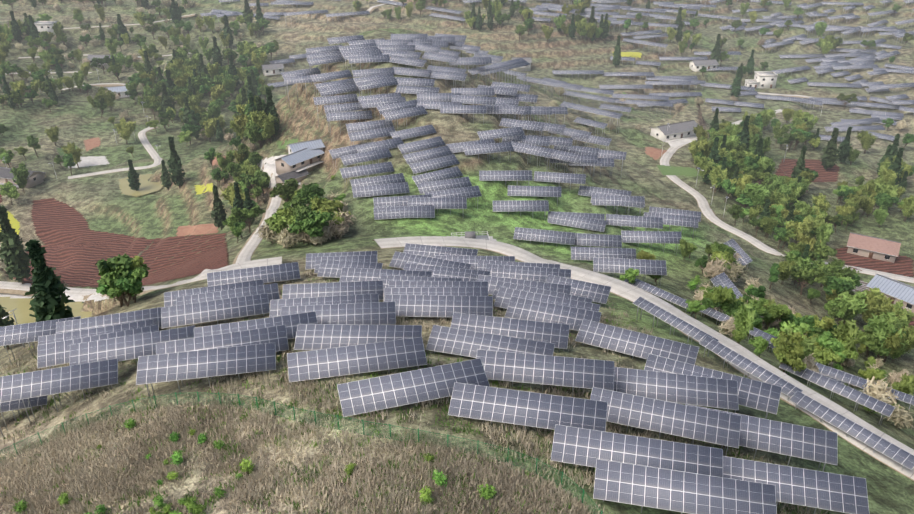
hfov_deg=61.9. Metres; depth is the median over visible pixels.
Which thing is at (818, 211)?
bamboo tree
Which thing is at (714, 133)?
bamboo tree
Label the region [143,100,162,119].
broad tree
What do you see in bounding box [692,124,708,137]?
bamboo tree
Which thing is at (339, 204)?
broadleaf tree
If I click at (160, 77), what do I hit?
cypress tree
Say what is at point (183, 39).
bamboo tree
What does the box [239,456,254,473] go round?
shrub
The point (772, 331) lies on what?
broadleaf tree
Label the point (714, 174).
bamboo tree
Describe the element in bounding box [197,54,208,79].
cypress tree
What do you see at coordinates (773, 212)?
broad tree
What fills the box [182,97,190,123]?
cypress tree
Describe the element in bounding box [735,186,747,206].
bamboo tree
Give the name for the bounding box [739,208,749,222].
broadleaf tree
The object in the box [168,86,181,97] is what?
broad tree
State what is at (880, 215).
bamboo tree
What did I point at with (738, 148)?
broad tree
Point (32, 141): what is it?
broad tree
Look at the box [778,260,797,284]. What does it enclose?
bamboo tree
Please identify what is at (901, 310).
bamboo tree
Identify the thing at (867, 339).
broad tree
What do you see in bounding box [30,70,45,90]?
broad tree
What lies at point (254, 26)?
broad tree
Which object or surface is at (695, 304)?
broadleaf tree
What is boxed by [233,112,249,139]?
bamboo tree
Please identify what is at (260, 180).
broad tree
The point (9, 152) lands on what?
broad tree
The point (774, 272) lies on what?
broad tree
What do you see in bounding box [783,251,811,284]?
bamboo tree
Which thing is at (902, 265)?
red field
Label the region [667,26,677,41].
bamboo tree
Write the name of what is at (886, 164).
bamboo tree
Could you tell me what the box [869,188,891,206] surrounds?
bamboo tree
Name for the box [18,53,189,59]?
road
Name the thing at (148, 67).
cypress tree
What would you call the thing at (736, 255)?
dry bush
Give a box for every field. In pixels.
[0,211,19,234]
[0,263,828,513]
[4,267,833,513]
[13,239,155,287]
[31,198,146,248]
[83,137,100,150]
[139,233,229,284]
[176,224,218,236]
[195,183,212,194]
[212,156,225,164]
[613,52,641,57]
[776,159,839,182]
[835,247,913,276]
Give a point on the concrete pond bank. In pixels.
(79, 298)
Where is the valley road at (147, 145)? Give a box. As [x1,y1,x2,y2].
[68,127,162,178]
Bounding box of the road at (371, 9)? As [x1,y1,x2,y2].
[362,0,396,14]
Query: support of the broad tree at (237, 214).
on the terrain
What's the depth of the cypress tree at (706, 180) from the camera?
270.92 m
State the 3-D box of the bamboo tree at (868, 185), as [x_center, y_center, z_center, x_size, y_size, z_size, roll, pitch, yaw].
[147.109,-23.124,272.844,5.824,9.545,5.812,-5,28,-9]
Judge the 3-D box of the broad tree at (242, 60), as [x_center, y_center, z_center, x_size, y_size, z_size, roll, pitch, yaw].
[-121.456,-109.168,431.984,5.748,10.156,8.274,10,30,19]
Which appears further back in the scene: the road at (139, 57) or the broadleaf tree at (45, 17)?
the broadleaf tree at (45, 17)
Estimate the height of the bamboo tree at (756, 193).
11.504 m
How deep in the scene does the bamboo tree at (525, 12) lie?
468.79 m
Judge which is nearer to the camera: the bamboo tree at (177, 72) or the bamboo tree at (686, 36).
the bamboo tree at (177, 72)
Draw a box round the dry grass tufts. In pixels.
[0,392,611,513]
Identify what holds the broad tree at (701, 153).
on the terrain
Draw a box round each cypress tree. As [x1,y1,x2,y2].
[0,205,31,283]
[0,305,16,349]
[2,76,10,94]
[6,85,16,109]
[10,11,22,42]
[23,13,29,35]
[24,239,74,321]
[28,15,39,38]
[29,0,36,8]
[48,81,58,105]
[55,58,62,77]
[99,23,105,40]
[112,55,119,78]
[117,14,124,43]
[126,159,140,190]
[140,0,148,7]
[143,50,155,81]
[156,67,164,82]
[159,160,170,189]
[160,83,174,119]
[165,69,175,102]
[166,136,185,188]
[169,0,181,22]
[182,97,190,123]
[188,77,192,92]
[190,110,198,139]
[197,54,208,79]
[210,185,226,229]
[212,36,222,65]
[216,120,223,142]
[222,15,233,47]
[227,54,239,89]
[230,182,244,221]
[239,87,247,115]
[242,0,252,24]
[243,188,255,223]
[246,75,256,99]
[247,92,254,114]
[250,69,257,95]
[255,0,264,31]
[255,96,263,143]
[262,104,272,141]
[265,87,280,137]
[470,2,476,28]
[476,6,482,29]
[487,5,493,29]
[509,0,514,15]
[568,14,576,39]
[589,6,596,25]
[599,14,604,38]
[602,13,608,39]
[612,35,621,66]
[646,0,650,12]
[674,6,682,31]
[675,20,682,42]
[702,160,711,183]
[708,108,718,136]
[709,137,720,162]
[710,34,720,61]
[715,157,726,190]
[719,135,726,150]
[729,67,741,98]
[731,167,739,197]
[736,63,742,80]
[737,115,749,147]
[746,49,754,74]
[753,138,764,157]
[759,199,770,231]
[782,204,794,227]
[790,145,806,177]
[793,176,801,203]
[801,244,810,258]
[812,128,819,149]
[820,128,839,170]
[838,126,852,163]
[876,144,891,177]
[888,147,904,184]
[889,133,899,162]
[897,171,907,193]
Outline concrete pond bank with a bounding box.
[0,293,108,301]
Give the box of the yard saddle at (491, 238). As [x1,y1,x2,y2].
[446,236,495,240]
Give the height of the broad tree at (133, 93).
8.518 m
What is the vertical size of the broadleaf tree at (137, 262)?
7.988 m
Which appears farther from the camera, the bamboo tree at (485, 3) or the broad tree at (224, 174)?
the bamboo tree at (485, 3)
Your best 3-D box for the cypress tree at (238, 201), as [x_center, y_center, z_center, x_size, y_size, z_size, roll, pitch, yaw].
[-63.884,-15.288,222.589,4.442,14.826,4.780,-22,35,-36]
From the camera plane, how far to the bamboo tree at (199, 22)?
490.57 m
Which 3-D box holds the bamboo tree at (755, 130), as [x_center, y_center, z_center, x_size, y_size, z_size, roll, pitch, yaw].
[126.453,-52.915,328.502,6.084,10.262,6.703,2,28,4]
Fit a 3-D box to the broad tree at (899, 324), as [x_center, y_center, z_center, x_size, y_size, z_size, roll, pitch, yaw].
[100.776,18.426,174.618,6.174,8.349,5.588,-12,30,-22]
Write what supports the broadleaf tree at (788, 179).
on the terrain
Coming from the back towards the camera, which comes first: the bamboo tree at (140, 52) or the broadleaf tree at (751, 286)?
the bamboo tree at (140, 52)
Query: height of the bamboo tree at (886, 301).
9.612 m
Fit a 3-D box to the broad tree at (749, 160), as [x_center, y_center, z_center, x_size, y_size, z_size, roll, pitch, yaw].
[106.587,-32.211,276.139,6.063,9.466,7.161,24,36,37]
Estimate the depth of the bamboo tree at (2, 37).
460.49 m
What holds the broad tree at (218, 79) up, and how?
on the terrain
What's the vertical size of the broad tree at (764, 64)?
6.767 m
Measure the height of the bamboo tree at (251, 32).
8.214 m
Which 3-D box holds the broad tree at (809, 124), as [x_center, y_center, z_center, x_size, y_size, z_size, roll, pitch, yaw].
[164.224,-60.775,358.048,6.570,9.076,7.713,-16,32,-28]
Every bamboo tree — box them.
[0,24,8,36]
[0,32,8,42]
[0,41,11,60]
[0,52,5,63]
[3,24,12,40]
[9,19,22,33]
[10,161,28,193]
[12,80,26,98]
[26,63,38,72]
[30,79,39,91]
[37,50,53,68]
[38,81,56,95]
[41,62,50,75]
[44,126,58,145]
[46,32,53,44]
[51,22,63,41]
[54,77,62,92]
[61,142,82,167]
[62,76,70,91]
[69,77,73,90]
[72,70,84,91]
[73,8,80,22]
[73,49,82,61]
[80,62,90,78]
[86,95,98,110]
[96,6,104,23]
[96,90,115,110]
[105,39,118,53]
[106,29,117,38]
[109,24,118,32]
[110,53,125,65]
[114,117,137,144]
[121,33,129,45]
[123,55,132,70]
[124,81,137,99]
[132,62,144,73]
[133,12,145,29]
[137,95,149,111]
[138,48,149,60]
[139,74,152,87]
[141,70,154,87]
[142,43,155,61]
[142,84,159,96]
[145,86,160,97]
[149,95,161,111]
[158,36,167,49]
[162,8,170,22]
[165,60,180,70]
[166,107,175,122]
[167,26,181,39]
[170,34,178,45]
[171,67,185,77]
[173,58,183,68]
[173,73,189,86]
[173,92,186,106]
[177,46,187,60]
[178,34,190,45]
[179,65,187,72]
[181,70,196,77]
[184,94,199,106]
[185,53,203,65]
[186,64,198,76]
[187,75,202,92]
[191,105,205,118]
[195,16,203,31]
[197,36,208,49]
[201,109,212,118]
[202,47,211,61]
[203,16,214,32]
[203,117,217,141]
[206,62,219,78]
[207,105,221,117]
[209,115,225,134]
[210,84,224,99]
[214,150,234,175]
[218,31,230,48]
[220,183,251,206]
[221,65,228,70]
[222,78,235,97]
[226,162,241,176]
[230,120,244,141]
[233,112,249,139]
[234,147,245,163]
[236,67,246,84]
[236,104,245,114]
[238,42,255,54]
[238,43,251,59]
[240,159,254,172]
[241,73,250,81]
[244,12,253,22]
[245,122,259,143]
[247,113,264,146]
[248,27,253,35]
[249,110,274,143]
[249,165,260,184]
[250,51,266,70]
[252,46,265,52]
[255,76,264,85]
[261,110,278,144]
[384,8,391,21]
[394,6,400,22]
[406,5,412,19]
[464,10,470,19]
[466,16,475,27]
[482,0,488,11]
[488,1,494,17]
[494,0,502,11]
[521,9,532,19]
[540,24,553,41]
[554,15,566,33]
[561,23,569,36]
[562,3,572,14]
[573,2,585,14]
[575,18,586,37]
[584,0,591,7]
[584,22,596,42]
[595,26,602,37]
[636,250,655,259]
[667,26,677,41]
[678,40,685,54]
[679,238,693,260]
[681,9,686,18]
[683,33,690,41]
[688,140,710,159]
[692,33,701,47]
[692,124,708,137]
[693,139,706,145]
[693,155,712,183]
[696,128,708,140]
[705,139,713,149]
[708,165,727,191]
[709,128,723,138]
[712,136,727,142]
[718,152,733,161]
[719,148,735,156]
[720,135,740,145]
[725,123,740,136]
[726,140,738,151]
[727,155,740,171]
[730,175,752,202]
[732,303,756,343]
[734,296,745,318]
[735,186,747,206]
[739,2,749,15]
[742,111,755,123]
[743,183,768,206]
[744,151,758,180]
[748,10,757,25]
[748,123,759,134]
[748,207,759,219]
[749,136,771,152]
[754,155,771,181]
[756,108,776,128]
[760,108,771,129]
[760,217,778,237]
[763,183,780,197]
[763,299,779,328]
[764,174,785,191]
[770,159,775,173]
[770,190,790,206]
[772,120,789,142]
[774,28,783,40]
[777,183,794,196]
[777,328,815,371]
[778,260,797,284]
[781,207,801,217]
[782,0,790,8]
[782,108,793,122]
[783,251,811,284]
[786,177,809,202]
[786,218,813,244]
[787,242,805,256]
[788,182,803,204]
[790,177,811,195]
[791,109,804,121]
[792,118,806,126]
[795,122,807,131]
[795,199,816,216]
[796,232,823,260]
[797,170,814,183]
[800,257,813,269]
[804,111,818,130]
[804,213,826,237]
[808,206,820,214]
[811,193,830,211]
[814,22,827,36]
[814,315,836,331]
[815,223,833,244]
[818,35,833,41]
[820,39,834,55]
[824,284,838,300]
[828,258,860,275]
[831,37,839,51]
[831,319,859,362]
[836,205,853,224]
[837,181,848,198]
[837,275,857,296]
[838,291,868,322]
[844,197,858,207]
[847,147,861,163]
[847,190,869,211]
[856,129,877,153]
[860,291,888,324]
[863,181,878,196]
[864,286,883,322]
[865,198,875,216]
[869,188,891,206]
[869,313,906,358]
[872,209,888,227]
[874,182,897,206]
[875,294,903,318]
[876,179,895,189]
[878,161,890,178]
[879,311,898,324]
[881,167,896,181]
[883,168,902,182]
[883,331,906,361]
[889,340,909,361]
[890,300,913,321]
[891,155,907,164]
[891,304,913,323]
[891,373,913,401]
[893,186,905,203]
[897,164,912,184]
[898,325,913,358]
[902,195,913,220]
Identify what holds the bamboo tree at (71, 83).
on the terrain
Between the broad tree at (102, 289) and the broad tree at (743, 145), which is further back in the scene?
the broad tree at (743, 145)
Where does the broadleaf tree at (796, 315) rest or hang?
on the terrain
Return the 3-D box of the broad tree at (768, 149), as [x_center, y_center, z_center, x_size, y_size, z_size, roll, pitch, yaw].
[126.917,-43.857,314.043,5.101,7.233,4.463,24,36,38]
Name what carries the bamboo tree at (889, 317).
on the terrain
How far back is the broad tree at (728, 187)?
254.35 m
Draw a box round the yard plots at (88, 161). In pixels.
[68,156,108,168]
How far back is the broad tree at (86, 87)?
402.81 m
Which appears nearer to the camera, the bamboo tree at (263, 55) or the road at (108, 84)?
the road at (108, 84)
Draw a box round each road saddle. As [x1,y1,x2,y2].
[0,257,281,299]
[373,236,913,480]
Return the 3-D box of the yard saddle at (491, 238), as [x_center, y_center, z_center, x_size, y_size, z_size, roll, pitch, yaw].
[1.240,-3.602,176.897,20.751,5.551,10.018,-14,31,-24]
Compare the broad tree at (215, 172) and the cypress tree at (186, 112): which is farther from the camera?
the cypress tree at (186, 112)
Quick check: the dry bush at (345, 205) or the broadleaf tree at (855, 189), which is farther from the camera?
the broadleaf tree at (855, 189)
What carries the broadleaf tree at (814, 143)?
on the terrain
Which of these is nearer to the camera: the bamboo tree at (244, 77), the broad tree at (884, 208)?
the broad tree at (884, 208)
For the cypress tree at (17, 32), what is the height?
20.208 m
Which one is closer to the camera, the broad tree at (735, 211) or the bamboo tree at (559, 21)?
the broad tree at (735, 211)
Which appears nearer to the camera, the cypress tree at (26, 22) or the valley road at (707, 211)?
the valley road at (707, 211)
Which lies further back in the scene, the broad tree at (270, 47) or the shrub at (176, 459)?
the broad tree at (270, 47)
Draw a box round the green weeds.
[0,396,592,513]
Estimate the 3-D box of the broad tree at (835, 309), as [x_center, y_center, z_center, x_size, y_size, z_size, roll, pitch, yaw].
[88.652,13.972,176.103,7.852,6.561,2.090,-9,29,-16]
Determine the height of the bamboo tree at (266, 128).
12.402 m
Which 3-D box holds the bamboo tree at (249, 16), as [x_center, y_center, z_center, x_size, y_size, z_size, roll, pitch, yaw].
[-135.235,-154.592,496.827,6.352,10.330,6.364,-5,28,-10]
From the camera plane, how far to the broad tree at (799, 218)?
240.17 m
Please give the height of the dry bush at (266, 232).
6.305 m
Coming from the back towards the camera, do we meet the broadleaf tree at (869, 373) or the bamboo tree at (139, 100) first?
the bamboo tree at (139, 100)
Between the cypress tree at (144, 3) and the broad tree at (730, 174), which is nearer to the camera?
the broad tree at (730, 174)
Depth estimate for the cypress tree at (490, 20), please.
468.97 m
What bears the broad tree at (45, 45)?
on the terrain
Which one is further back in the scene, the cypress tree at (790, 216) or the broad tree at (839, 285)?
the cypress tree at (790, 216)
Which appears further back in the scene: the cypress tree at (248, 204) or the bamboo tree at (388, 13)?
the bamboo tree at (388, 13)
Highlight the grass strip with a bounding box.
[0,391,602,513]
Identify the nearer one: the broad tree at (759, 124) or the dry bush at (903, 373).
the dry bush at (903, 373)
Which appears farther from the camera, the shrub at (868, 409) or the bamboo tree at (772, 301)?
the bamboo tree at (772, 301)
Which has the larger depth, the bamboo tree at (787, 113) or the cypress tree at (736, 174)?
the bamboo tree at (787, 113)
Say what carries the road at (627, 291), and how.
on the terrain
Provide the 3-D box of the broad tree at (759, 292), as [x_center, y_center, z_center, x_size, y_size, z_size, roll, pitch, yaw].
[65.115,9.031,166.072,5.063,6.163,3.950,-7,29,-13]
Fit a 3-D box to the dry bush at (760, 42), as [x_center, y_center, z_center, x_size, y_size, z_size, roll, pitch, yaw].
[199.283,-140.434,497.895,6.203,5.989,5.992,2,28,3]
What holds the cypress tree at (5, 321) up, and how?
on the terrain
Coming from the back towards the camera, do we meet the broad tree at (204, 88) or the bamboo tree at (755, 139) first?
the broad tree at (204, 88)
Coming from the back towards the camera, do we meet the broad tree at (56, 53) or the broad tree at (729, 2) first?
the broad tree at (729, 2)
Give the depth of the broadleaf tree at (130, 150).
334.05 m
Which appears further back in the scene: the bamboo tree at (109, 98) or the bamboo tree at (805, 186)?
the bamboo tree at (109, 98)
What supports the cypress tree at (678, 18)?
on the terrain
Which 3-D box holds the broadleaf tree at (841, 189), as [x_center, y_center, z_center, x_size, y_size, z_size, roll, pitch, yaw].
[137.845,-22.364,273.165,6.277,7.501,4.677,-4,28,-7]
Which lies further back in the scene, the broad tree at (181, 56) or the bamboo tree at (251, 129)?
the broad tree at (181, 56)
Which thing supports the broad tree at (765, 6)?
on the terrain
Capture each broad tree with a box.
[0,64,20,81]
[0,123,9,137]
[0,148,14,166]
[2,0,17,8]
[2,60,10,65]
[5,90,19,107]
[16,98,24,106]
[24,90,38,104]
[26,135,40,156]
[27,41,33,47]
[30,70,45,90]
[39,31,48,41]
[40,40,48,50]
[44,79,51,90]
[47,49,60,58]
[48,47,63,53]
[54,55,64,66]
[54,155,62,167]
[56,33,66,48]
[62,153,75,175]
[68,51,75,62]
[79,34,91,48]
[80,24,90,30]
[82,82,91,94]
[91,55,111,73]
[94,98,106,117]
[95,254,132,305]
[96,277,125,305]
[96,280,124,306]
[104,36,116,45]
[107,62,122,80]
[114,271,144,306]
[124,89,137,103]
[128,77,141,90]
[131,34,144,47]
[131,73,142,88]
[134,264,149,294]
[138,76,151,85]
[139,36,146,45]
[142,14,156,24]
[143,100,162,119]
[145,23,159,39]
[151,0,160,6]
[151,81,165,92]
[152,66,162,80]
[155,6,161,14]
[158,109,174,126]
[159,118,168,131]
[160,25,171,38]
[164,71,175,79]
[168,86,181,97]
[172,54,183,61]
[174,19,184,34]
[178,88,188,95]
[178,110,185,124]
[179,6,185,13]
[181,89,191,95]
[181,124,201,144]
[183,21,192,33]
[188,49,198,53]
[195,113,201,130]
[198,117,207,128]
[199,84,214,99]
[202,75,213,84]
[204,147,216,168]
[208,75,222,83]
[211,167,220,187]
[218,69,228,75]
[220,170,228,183]
[222,48,230,64]
[224,85,231,92]
[224,128,232,133]
[227,102,238,112]
[228,204,265,232]
[229,136,241,148]
[231,96,241,104]
[233,171,245,181]
[234,222,245,238]
[236,41,253,46]
[237,55,248,66]
[237,144,249,157]
[243,99,265,115]
[243,170,269,203]
[246,67,259,76]
[247,151,262,159]
[249,23,259,37]
[249,157,260,167]
[250,188,260,202]
[254,124,263,146]
[258,18,269,34]
[259,85,274,101]
[264,42,275,60]
[269,178,297,201]
[273,40,278,56]
[290,196,311,218]
[295,213,328,244]
[296,183,325,206]
[308,194,326,206]
[353,1,361,7]
[415,2,424,16]
[494,11,501,25]
[494,13,507,24]
[509,3,518,16]
[515,24,527,40]
[518,5,528,20]
[524,19,532,35]
[574,14,584,23]
[579,28,586,43]
[623,19,631,32]
[636,13,642,20]
[640,22,648,29]
[648,275,662,284]
[689,19,699,33]
[694,150,705,168]
[694,255,707,273]
[699,67,706,76]
[700,297,720,315]
[705,244,713,261]
[707,175,722,191]
[718,51,729,66]
[718,160,737,169]
[719,38,726,48]
[720,300,743,316]
[722,179,737,201]
[725,0,732,8]
[726,166,733,178]
[726,204,743,224]
[729,145,743,153]
[731,20,742,33]
[735,152,746,165]
[735,194,752,207]
[737,39,744,49]
[741,143,746,153]
[742,66,749,73]
[743,156,759,169]
[743,295,750,304]
[744,285,765,297]
[747,308,760,335]
[748,216,766,235]
[750,170,772,184]
[753,204,777,216]
[755,122,762,128]
[756,114,762,122]
[759,27,770,38]
[759,307,771,320]
[760,1,772,9]
[760,62,768,70]
[760,216,777,235]
[762,175,772,186]
[762,196,786,207]
[763,163,771,172]
[764,143,770,153]
[768,263,779,288]
[771,118,781,126]
[773,30,781,40]
[773,226,786,248]
[777,137,784,148]
[777,216,784,229]
[780,131,800,151]
[781,313,814,331]
[784,20,792,30]
[790,264,826,294]
[791,129,811,146]
[793,8,803,20]
[793,130,805,149]
[794,215,816,223]
[802,118,813,129]
[803,132,813,144]
[804,168,818,191]
[808,251,814,259]
[808,327,822,336]
[811,264,826,278]
[812,257,840,286]
[813,242,836,259]
[821,270,851,285]
[823,215,839,223]
[823,276,853,301]
[827,306,856,323]
[827,323,836,333]
[829,214,842,231]
[835,37,842,51]
[836,93,857,109]
[836,186,848,203]
[838,189,854,199]
[840,215,852,230]
[850,212,859,225]
[851,274,861,289]
[855,175,864,185]
[857,325,880,356]
[860,40,875,48]
[874,192,900,206]
[879,205,889,211]
[881,118,893,131]
[889,56,895,62]
[890,319,908,330]
[892,4,901,15]
[902,133,913,147]
[902,165,913,175]
[903,33,913,46]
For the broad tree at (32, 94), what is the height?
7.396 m
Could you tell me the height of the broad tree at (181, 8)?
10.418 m
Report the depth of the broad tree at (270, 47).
444.79 m
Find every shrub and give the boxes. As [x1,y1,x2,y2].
[12,500,27,513]
[58,492,72,506]
[94,504,107,513]
[122,418,135,429]
[152,495,166,508]
[161,503,172,513]
[166,471,178,479]
[169,431,180,443]
[169,510,182,513]
[170,450,182,465]
[178,498,185,504]
[183,496,201,512]
[188,429,196,435]
[191,503,204,513]
[198,433,207,444]
[213,440,225,448]
[213,486,226,497]
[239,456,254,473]
[344,462,356,474]
[419,486,433,503]
[423,453,433,462]
[431,469,447,486]
[477,483,496,499]
[687,280,697,290]
[690,276,701,284]
[828,363,842,369]
[861,405,875,413]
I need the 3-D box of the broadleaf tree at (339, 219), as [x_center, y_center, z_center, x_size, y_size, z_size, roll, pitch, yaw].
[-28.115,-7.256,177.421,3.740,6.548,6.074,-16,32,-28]
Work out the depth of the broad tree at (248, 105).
280.02 m
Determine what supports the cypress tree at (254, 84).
on the terrain
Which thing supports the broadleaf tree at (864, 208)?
on the terrain
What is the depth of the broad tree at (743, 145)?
296.68 m
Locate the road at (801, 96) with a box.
[758,92,864,109]
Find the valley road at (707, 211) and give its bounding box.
[660,109,913,282]
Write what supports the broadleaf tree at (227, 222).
on the terrain
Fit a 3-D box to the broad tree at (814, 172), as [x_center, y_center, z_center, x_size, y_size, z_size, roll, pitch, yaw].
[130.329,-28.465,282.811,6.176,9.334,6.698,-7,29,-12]
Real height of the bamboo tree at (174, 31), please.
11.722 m
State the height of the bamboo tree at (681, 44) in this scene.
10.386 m
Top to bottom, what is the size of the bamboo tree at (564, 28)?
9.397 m
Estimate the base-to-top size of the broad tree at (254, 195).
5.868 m
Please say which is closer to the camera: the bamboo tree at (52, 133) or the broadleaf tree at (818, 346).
the broadleaf tree at (818, 346)
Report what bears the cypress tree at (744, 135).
on the terrain
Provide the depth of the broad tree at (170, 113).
370.53 m
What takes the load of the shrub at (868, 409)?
on the terrain
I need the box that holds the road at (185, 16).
[64,13,195,28]
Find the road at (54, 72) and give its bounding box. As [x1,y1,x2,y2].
[5,71,92,74]
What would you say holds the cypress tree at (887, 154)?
on the terrain
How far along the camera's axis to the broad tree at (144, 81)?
409.30 m
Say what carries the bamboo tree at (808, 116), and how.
on the terrain
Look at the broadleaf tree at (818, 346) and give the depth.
139.32 m
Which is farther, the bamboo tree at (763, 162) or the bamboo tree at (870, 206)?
the bamboo tree at (763, 162)
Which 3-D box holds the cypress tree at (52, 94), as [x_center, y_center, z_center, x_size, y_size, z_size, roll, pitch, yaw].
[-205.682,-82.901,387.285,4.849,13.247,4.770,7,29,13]
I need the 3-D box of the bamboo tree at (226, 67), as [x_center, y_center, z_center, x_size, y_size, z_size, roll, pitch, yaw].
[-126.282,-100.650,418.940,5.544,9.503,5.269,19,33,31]
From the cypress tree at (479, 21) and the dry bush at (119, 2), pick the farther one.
the dry bush at (119, 2)
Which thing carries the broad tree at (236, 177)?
on the terrain
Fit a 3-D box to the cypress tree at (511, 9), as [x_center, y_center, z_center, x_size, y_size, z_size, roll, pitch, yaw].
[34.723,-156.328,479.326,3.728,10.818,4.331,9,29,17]
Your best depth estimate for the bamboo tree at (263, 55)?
430.89 m
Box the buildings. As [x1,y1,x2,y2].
[0,21,913,312]
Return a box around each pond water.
[0,297,91,324]
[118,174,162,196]
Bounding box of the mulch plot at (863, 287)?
[851,280,868,290]
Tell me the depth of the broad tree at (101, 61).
431.15 m
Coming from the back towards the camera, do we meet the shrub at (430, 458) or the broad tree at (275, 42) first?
the broad tree at (275, 42)
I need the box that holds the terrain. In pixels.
[0,0,913,513]
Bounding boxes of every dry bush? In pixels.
[14,43,24,49]
[53,2,60,10]
[58,44,66,50]
[67,60,75,68]
[78,45,84,51]
[81,30,89,35]
[89,38,99,46]
[115,0,124,4]
[118,110,129,118]
[135,7,144,11]
[162,0,170,6]
[186,0,193,6]
[224,133,233,141]
[248,142,255,150]
[252,220,278,243]
[256,41,264,47]
[258,192,269,202]
[273,233,292,247]
[276,224,301,248]
[300,232,313,244]
[310,236,326,244]
[320,226,330,242]
[321,220,333,240]
[325,192,339,200]
[328,209,348,238]
[334,199,349,211]
[342,210,355,232]
[549,100,557,106]
[555,87,565,95]
[606,122,615,129]
[674,102,683,110]
[693,289,710,304]
[694,96,703,104]
[701,257,730,277]
[718,315,735,337]
[723,261,747,281]
[729,95,738,101]
[733,251,741,260]
[743,277,761,292]
[757,38,765,46]
[764,291,774,300]
[772,320,779,327]
[778,305,797,321]
[802,354,818,371]
[843,358,855,366]
[859,376,897,411]
[864,363,886,377]
[875,358,883,366]
[883,404,913,429]
[887,370,901,385]
[896,121,908,130]
[898,371,908,377]
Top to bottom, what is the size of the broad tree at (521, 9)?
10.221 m
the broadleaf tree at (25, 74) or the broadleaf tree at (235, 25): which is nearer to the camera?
the broadleaf tree at (25, 74)
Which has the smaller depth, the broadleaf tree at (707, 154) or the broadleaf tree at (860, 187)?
the broadleaf tree at (860, 187)
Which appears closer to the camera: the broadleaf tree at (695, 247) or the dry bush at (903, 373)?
the dry bush at (903, 373)
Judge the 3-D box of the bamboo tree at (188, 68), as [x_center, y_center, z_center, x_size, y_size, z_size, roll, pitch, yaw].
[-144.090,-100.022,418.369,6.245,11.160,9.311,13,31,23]
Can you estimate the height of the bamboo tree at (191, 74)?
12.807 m
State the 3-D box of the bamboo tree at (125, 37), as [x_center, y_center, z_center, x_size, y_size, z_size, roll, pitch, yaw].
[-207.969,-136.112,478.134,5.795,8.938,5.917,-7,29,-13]
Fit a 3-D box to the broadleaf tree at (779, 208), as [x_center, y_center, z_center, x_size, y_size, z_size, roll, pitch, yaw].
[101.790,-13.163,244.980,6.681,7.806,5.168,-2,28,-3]
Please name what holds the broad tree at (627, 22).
on the terrain
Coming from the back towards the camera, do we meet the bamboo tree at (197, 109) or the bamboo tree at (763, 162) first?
the bamboo tree at (197, 109)
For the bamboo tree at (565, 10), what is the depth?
485.92 m
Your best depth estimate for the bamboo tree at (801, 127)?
337.87 m
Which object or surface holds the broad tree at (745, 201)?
on the terrain
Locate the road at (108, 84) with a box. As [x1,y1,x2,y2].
[62,83,128,89]
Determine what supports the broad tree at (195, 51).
on the terrain
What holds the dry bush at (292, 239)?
on the terrain
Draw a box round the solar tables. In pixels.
[0,0,913,513]
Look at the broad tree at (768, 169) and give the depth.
278.80 m
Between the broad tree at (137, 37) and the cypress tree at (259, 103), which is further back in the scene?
the broad tree at (137, 37)
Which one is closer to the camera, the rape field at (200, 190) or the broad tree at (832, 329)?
the broad tree at (832, 329)
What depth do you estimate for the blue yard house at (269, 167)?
249.65 m
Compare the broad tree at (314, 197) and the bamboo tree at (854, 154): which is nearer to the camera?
the broad tree at (314, 197)
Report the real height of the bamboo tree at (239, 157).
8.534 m
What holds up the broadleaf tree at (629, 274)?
on the terrain
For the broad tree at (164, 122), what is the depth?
365.15 m
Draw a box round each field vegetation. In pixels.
[56,146,77,155]
[276,139,297,148]
[656,165,699,175]
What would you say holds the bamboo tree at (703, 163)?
on the terrain
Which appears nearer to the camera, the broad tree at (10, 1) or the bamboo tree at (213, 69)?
the bamboo tree at (213, 69)
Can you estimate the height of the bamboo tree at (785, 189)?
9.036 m
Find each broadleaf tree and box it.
[0,94,7,107]
[0,152,12,167]
[0,181,19,204]
[5,34,12,42]
[14,146,27,159]
[19,71,29,82]
[21,26,28,35]
[24,36,32,41]
[28,48,37,62]
[38,13,51,20]
[42,98,56,111]
[72,13,83,22]
[99,86,111,91]
[107,116,114,124]
[107,266,145,302]
[126,146,133,156]
[130,256,143,300]
[145,120,158,132]
[150,52,161,59]
[177,130,191,146]
[222,218,238,230]
[229,20,239,29]
[231,225,244,242]
[236,15,245,23]
[240,181,246,193]
[264,213,294,233]
[275,207,292,227]
[283,202,291,208]
[287,210,332,244]
[310,195,330,209]
[317,204,336,235]
[323,200,343,211]
[330,210,343,236]
[333,193,345,201]
[619,268,638,282]
[685,299,705,318]
[688,243,697,258]
[697,286,712,292]
[703,285,734,308]
[704,150,710,157]
[710,241,735,255]
[710,251,736,263]
[719,122,729,131]
[732,330,744,342]
[737,163,754,172]
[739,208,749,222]
[745,284,757,291]
[747,297,765,314]
[748,336,768,357]
[754,322,762,329]
[763,328,779,347]
[765,303,792,330]
[770,204,784,216]
[770,337,806,371]
[773,331,804,371]
[777,321,809,364]
[781,227,795,248]
[783,176,797,182]
[789,250,801,256]
[793,312,801,321]
[803,314,826,337]
[807,288,820,304]
[807,337,823,354]
[808,137,819,150]
[812,347,841,365]
[816,331,845,365]
[823,297,846,319]
[833,185,852,202]
[838,339,858,365]
[852,186,859,193]
[857,344,865,357]
[858,184,869,194]
[858,367,884,382]
[861,198,874,215]
[864,356,875,369]
[875,368,886,383]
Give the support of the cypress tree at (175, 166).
on the terrain
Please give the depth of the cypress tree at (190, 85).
397.44 m

